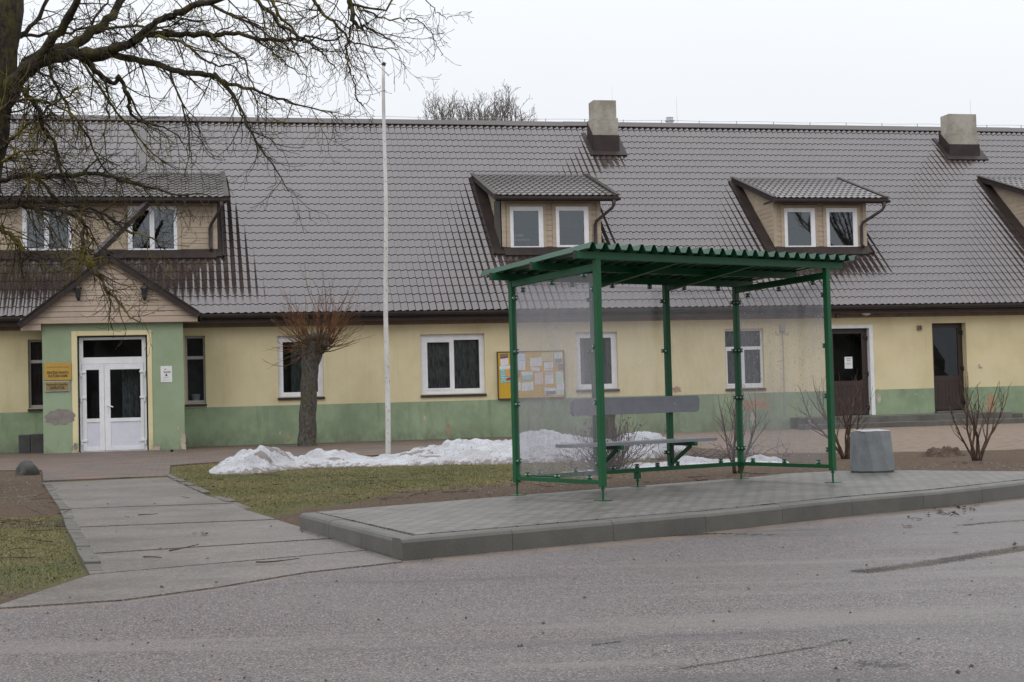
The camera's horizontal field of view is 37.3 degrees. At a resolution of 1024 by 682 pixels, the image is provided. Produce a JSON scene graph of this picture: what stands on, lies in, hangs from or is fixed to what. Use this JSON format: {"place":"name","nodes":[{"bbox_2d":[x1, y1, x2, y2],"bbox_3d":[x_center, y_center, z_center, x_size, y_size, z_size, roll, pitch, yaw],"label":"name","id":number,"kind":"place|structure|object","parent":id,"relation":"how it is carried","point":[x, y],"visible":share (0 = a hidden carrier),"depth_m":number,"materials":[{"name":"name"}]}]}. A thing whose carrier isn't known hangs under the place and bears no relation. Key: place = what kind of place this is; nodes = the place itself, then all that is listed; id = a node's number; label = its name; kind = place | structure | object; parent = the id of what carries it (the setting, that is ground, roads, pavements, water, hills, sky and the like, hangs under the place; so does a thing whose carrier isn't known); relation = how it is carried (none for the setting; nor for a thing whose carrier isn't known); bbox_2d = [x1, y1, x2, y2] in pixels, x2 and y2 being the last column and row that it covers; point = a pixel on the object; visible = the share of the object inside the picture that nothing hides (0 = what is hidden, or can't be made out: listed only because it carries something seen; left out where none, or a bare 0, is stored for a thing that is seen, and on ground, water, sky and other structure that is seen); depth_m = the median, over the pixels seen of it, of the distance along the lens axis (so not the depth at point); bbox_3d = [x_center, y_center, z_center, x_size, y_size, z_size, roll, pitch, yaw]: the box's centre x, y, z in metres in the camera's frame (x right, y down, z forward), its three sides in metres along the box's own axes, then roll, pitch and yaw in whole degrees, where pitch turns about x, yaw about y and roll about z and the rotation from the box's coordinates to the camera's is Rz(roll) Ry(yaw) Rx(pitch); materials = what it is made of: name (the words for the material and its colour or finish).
{"place":"outdoors","nodes":[
{"label":"outdoors","id":0,"kind":"place"},
{"bbox_2d":[0,477,402,608],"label":"path","id":1,"kind":"structure","parent":0,"point":[235,543],"depth_m":12.72,"materials":[{"name":"concrete"}]},
{"bbox_2d":[43,474,252,571],"bbox_3d":[-4.198,1.950,17.591,2.066,0.218,13.093,-1,-2,-19],"label":"path edging","id":2,"kind":"object","parent":1,"relation":"on","point":[81,542],"visible":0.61,"depth_m":15.23,"materials":[{"name":"grey concrete"}]},
{"bbox_2d":[0,498,1023,681],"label":"road","id":3,"kind":"structure","parent":0,"point":[903,589],"depth_m":8.30,"materials":[{"name":"grey asphalt"}]},
{"bbox_2d":[4,485,1018,681],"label":"dirt crumbs","id":4,"kind":"object","parent":3,"relation":"on","point":[161,586],"visible":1,"depth_m":8.07,"materials":[{"name":"brown soil"}]},
{"bbox_2d":[0,423,1023,603],"bbox_3d":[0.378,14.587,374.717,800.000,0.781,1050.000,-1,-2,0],"label":"ground","id":5,"kind":"structure","parent":0,"point":[1004,444],"depth_m":20.55,"materials":[{"name":"plant"}]},
{"bbox_2d":[15,460,39,474],"bbox_3d":[-8.149,2.157,25.519,0.406,0.333,0.365,-1,-2,0],"label":"boulder","id":6,"kind":"object","parent":5,"relation":"on","point":[26,467],"visible":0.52,"depth_m":25.41,"materials":[{"name":"grey stone"}]},
{"bbox_2d":[0,0,472,356],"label":"bare tree","id":7,"kind":"object","parent":5,"relation":"on","point":[50,53],"visible":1,"depth_m":21.28,"materials":[{"name":"brown plant"}]},
{"bbox_2d":[0,435,591,481],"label":"paved forecourt","id":8,"kind":"structure","parent":5,"relation":"on","point":[138,463],"depth_m":30.80,"materials":[{"name":"grey concrete"}]},
{"bbox_2d":[19,434,43,452],"bbox_3d":[-11.415,2.446,36.235,0.646,0.455,0.350,-1,-2,-12],"label":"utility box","id":9,"kind":"object","parent":8,"relation":"on","point":[31,443],"visible":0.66,"depth_m":36.07,"materials":[{"name":"grey metal"}]},
{"bbox_2d":[261,264,380,445],"bbox_3d":[-4.556,0.373,36.000,2.515,4.556,2.769,-3,-2,31],"label":"pollard tree","id":10,"kind":"object","parent":5,"relation":"on","point":[314,346],"visible":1,"depth_m":35.77,"materials":[{"name":"brown plant"}]},
{"bbox_2d":[382,62,390,453],"bbox_3d":[-2.388,-1.439,28.673,0.187,7.704,0.104,-1,-2,0],"label":"flagpole","id":11,"kind":"object","parent":5,"relation":"on","point":[387,375],"visible":0.93,"depth_m":28.63,"materials":[{"name":"white metal"}]},
{"bbox_2d":[209,429,685,474],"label":"snow bank","id":12,"kind":"structure","parent":5,"relation":"on","point":[266,459],"depth_m":25.38,"materials":[{"name":"white snow"}]},
{"bbox_2d":[418,82,476,119],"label":"distant tree","id":13,"kind":"object","parent":5,"relation":"on","point":[442,113],"visible":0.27,"depth_m":92.46,"materials":[{"name":"grey plant"}]},
{"bbox_2d":[453,89,498,120],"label":"distant tree","id":14,"kind":"object","parent":5,"relation":"on","point":[476,107],"visible":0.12,"depth_m":96.30,"materials":[{"name":"grey plant"}]},
{"bbox_2d":[474,79,538,120],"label":"distant tree","id":15,"kind":"object","parent":5,"relation":"on","point":[502,111],"visible":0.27,"depth_m":90.28,"materials":[{"name":"grey plant"}]},
{"bbox_2d":[0,469,1016,562],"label":"fallen twigs","id":16,"kind":"object","parent":5,"relation":"on","point":[9,520],"depth_m":16.38,"materials":[{"name":"brown wood"}]},
{"bbox_2d":[0,448,1019,598],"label":"grass","id":17,"kind":"structure","parent":5,"relation":"on","point":[405,486],"depth_m":20.20,"materials":[{"name":"plant"}]},
{"bbox_2d":[0,462,1022,596],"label":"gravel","id":18,"kind":"structure","parent":5,"relation":"on","point":[423,489],"depth_m":19.57,"materials":[{"name":"grey gravel"}]},
{"bbox_2d":[0,91,1023,453],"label":"community house","id":19,"kind":"structure","parent":5,"relation":"on","point":[924,225],"depth_m":41.07,"materials":[{"name":"tile"}]},
{"bbox_2d":[28,339,42,411],"bbox_3d":[-11.508,0.837,37.020,0.555,1.746,0.352,-1,-2,-12],"label":"window","id":20,"kind":"structure","parent":19,"relation":"in","point":[34,346],"depth_m":37.13,"materials":[{"name":"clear glass"}]},
{"bbox_2d":[22,207,71,249],"bbox_3d":[-11.877,-2.800,38.947,1.705,1.663,0.900,-1,-2,-12],"label":"dormer window","id":21,"kind":"structure","parent":19,"relation":"in","point":[27,243],"depth_m":38.58,"materials":[{"name":"white plastic"}]},
{"bbox_2d":[45,381,69,391],"bbox_3d":[-10.546,1.048,35.216,0.556,0.245,0.016,-1,-2,-12],"label":"name plate","id":22,"kind":"object","parent":19,"relation":"attached to","point":[52,386],"visible":1,"depth_m":35.21,"materials":[{"name":"metal"}]},
{"bbox_2d":[44,362,71,380],"bbox_3d":[-10.533,0.704,35.230,0.610,0.411,0.020,-1,-2,-12],"label":"name plate","id":23,"kind":"object","parent":19,"relation":"attached to","point":[58,371],"visible":1,"depth_m":35.23,"materials":[{"name":"gold metal"}]},
{"bbox_2d":[74,284,81,299],"bbox_3d":[-10.048,-1.142,35.179,0.192,0.385,0.201,-1,-2,-12],"label":"wall lantern","id":24,"kind":"object","parent":19,"relation":"attached to","point":[78,293],"depth_m":35.12,"materials":[{"name":"black metal"}]},
{"bbox_2d":[78,336,148,451],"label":"entrance door","id":25,"kind":"structure","parent":19,"relation":"in","point":[113,384],"depth_m":35.78,"materials":[{"name":"white plastic"}]},
{"bbox_2d":[140,284,147,299],"bbox_3d":[-8.590,-1.152,35.496,0.194,0.388,0.202,-1,-2,-12],"label":"wall lantern","id":26,"kind":"object","parent":19,"relation":"attached to","point":[142,288],"depth_m":35.44,"materials":[{"name":"black metal"}]},
{"bbox_2d":[127,206,177,249],"bbox_3d":[-9.335,-2.853,39.502,1.737,1.706,0.900,-1,-2,-12],"label":"dormer window","id":27,"kind":"structure","parent":19,"relation":"in","point":[150,223],"depth_m":39.86,"materials":[{"name":"white plastic"}]},
{"bbox_2d":[161,366,171,381],"bbox_3d":[-8.138,0.778,35.773,0.264,0.380,0.014,-1,-2,-12],"label":"wall notice","id":28,"kind":"object","parent":19,"relation":"attached to","point":[166,373],"depth_m":35.77,"materials":[{"name":"white paper"}]},
{"bbox_2d":[191,394,200,400],"bbox_3d":[-7.901,1.415,37.968,0.230,0.172,0.230,-1,-2,-12],"label":"flower pot","id":29,"kind":"object","parent":19,"relation":"on","point":[195,396],"visible":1,"depth_m":37.88,"materials":[{"name":"white paint"}]},
{"bbox_2d":[185,336,206,406],"bbox_3d":[-7.922,0.722,37.987,0.988,2.180,0.710,-1,-2,-12],"label":"window","id":30,"kind":"structure","parent":19,"relation":"in","point":[194,345],"depth_m":38.32,"materials":[{"name":"black glass"}]},
{"bbox_2d":[277,336,324,399],"bbox_3d":[-5.383,0.643,38.542,1.637,2.037,0.710,-1,-2,-12],"label":"window","id":31,"kind":"structure","parent":19,"relation":"in","point":[289,377],"depth_m":38.47,"materials":[{"name":"white plastic"}]},
{"bbox_2d":[420,334,486,396],"bbox_3d":[-1.544,0.629,39.194,1.717,1.616,0.353,-1,-2,-12],"label":"window","id":32,"kind":"structure","parent":19,"relation":"in","point":[452,365],"depth_m":39.28,"materials":[{"name":"white plastic"}]},
{"bbox_2d":[494,200,543,246],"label":"dormer window","id":33,"kind":"structure","parent":19,"relation":"in","point":[520,216],"depth_m":41.33,"materials":[{"name":"white plastic"}]},
{"bbox_2d":[497,350,564,398],"bbox_3d":[0.497,0.877,39.450,1.785,1.232,0.088,-1,-2,-12],"label":"notice board","id":34,"kind":"object","parent":19,"relation":"attached to","point":[535,368],"visible":0.94,"depth_m":39.44,"materials":[{"name":"yellow wood"}]},
{"bbox_2d":[555,206,588,246],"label":"dormer window","id":35,"kind":"structure","parent":19,"relation":"in","point":[566,216],"depth_m":41.56,"materials":[{"name":"white plastic"}]},
{"bbox_2d":[576,332,619,391],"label":"window","id":36,"kind":"structure","parent":19,"relation":"in","point":[609,338],"depth_m":40.10,"materials":[{"name":"white plastic"}]},
{"bbox_2d":[724,329,765,390],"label":"window","id":37,"kind":"structure","parent":19,"relation":"in","point":[749,344],"depth_m":40.99,"materials":[{"name":"white plastic"}]},
{"bbox_2d":[776,324,788,412],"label":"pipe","id":38,"kind":"object","parent":19,"relation":"attached to","point":[782,328],"visible":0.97,"depth_m":40.97,"materials":[{"name":"beige metal"}]},
{"bbox_2d":[763,201,815,246],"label":"dormer window","id":39,"kind":"structure","parent":19,"relation":"in","point":[793,217],"depth_m":42.94,"materials":[{"name":"white plastic"}]},
{"bbox_2d":[805,208,857,246],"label":"dormer window","id":40,"kind":"structure","parent":19,"relation":"in","point":[838,218],"depth_m":43.23,"materials":[{"name":"white plastic"}]},
{"bbox_2d":[844,357,852,368],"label":"paper notice","id":41,"kind":"object","parent":19,"relation":"attached to","point":[848,362],"visible":1,"depth_m":41.59,"materials":[{"name":"white paper"}]},
{"bbox_2d":[832,329,869,414],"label":"side door","id":42,"kind":"structure","parent":19,"relation":"in","point":[842,339],"depth_m":41.67,"materials":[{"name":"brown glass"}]},
{"bbox_2d":[932,323,964,409],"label":"side door","id":43,"kind":"structure","parent":19,"relation":"in","point":[939,330],"depth_m":42.32,"materials":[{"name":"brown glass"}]},
{"bbox_2d":[605,415,616,438],"bbox_3d":[2.085,1.812,32.221,0.331,0.903,0.336,-1,-2,0],"label":"tree stump","id":44,"kind":"object","parent":5,"relation":"on","point":[610,418],"visible":0.38,"depth_m":32.12,"materials":[{"name":"wood"}]},
{"bbox_2d":[558,414,665,470],"bbox_3d":[1.442,1.436,21.589,1.582,0.982,1.630,-1,-2,0],"label":"dry bush","id":45,"kind":"object","parent":5,"relation":"on","point":[613,461],"visible":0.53,"depth_m":21.57,"materials":[{"name":"brown plant"}]},
{"bbox_2d":[300,480,1023,560],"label":"kerb","id":46,"kind":"structure","parent":5,"relation":"on","point":[397,545],"depth_m":12.85,"materials":[{"name":"concrete"}]},
{"bbox_2d":[568,454,788,471],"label":"snow bank","id":47,"kind":"structure","parent":5,"relation":"on","point":[686,460],"depth_m":22.35,"materials":[{"name":"white snow"}]},
{"bbox_2d":[715,388,769,473],"bbox_3d":[2.940,1.145,19.445,0.721,1.172,0.798,-2,-2,14],"label":"shrub","id":48,"kind":"object","parent":5,"relation":"on","point":[750,444],"visible":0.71,"depth_m":19.40,"materials":[{"name":"brown plant"}]},
{"bbox_2d":[789,369,878,458],"bbox_3d":[4.845,1.162,23.618,1.511,1.434,0.826,-3,-3,42],"label":"shrub","id":49,"kind":"object","parent":5,"relation":"on","point":[847,424],"visible":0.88,"depth_m":23.43,"materials":[{"name":"brown plant"}]},
{"bbox_2d":[790,410,1023,429],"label":"doorstep","id":50,"kind":"object","parent":5,"relation":"on","point":[940,418],"visible":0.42,"depth_m":40.24,"materials":[{"name":"concrete"}]},
{"bbox_2d":[918,446,967,457],"bbox_3d":[6.660,1.720,23.478,1.000,0.208,0.900,-1,-2,0],"label":"soil heap","id":51,"kind":"object","parent":5,"relation":"on","point":[947,451],"visible":0.56,"depth_m":23.25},
{"bbox_2d":[940,376,1010,460],"bbox_3d":[6.395,1.074,21.164,0.873,1.299,1.230,-3,-3,38],"label":"shrub","id":52,"kind":"object","parent":5,"relation":"on","point":[977,455],"visible":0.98,"depth_m":21.14,"materials":[{"name":"brown plant"}]},
{"bbox_2d":[11,0,1023,127],"label":"sky","id":53,"kind":"structure","parent":0,"point":[799,62],"materials":[{"name":"white"}]},
{"bbox_2d":[316,470,1023,535],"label":"pavement","id":54,"kind":"structure","parent":0,"point":[498,512],"depth_m":14.70,"materials":[{"name":"grey concrete"}]},
{"bbox_2d":[479,242,855,500],"bbox_3d":[1.736,0.336,16.373,3.873,2.496,1.860,0,-3,-36],"label":"bus shelter","id":55,"kind":"object","parent":54,"relation":"on","point":[597,267],"visible":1,"depth_m":16.38,"materials":[{"name":"green metal"}]},
{"bbox_2d":[850,429,894,472],"bbox_3d":[4.377,1.338,18.520,0.537,0.513,0.536,-1,-2,-9],"label":"litter bin","id":56,"kind":"object","parent":54,"relation":"on","point":[871,450],"visible":1,"depth_m":18.30,"materials":[{"name":"grey concrete"}]}
]}

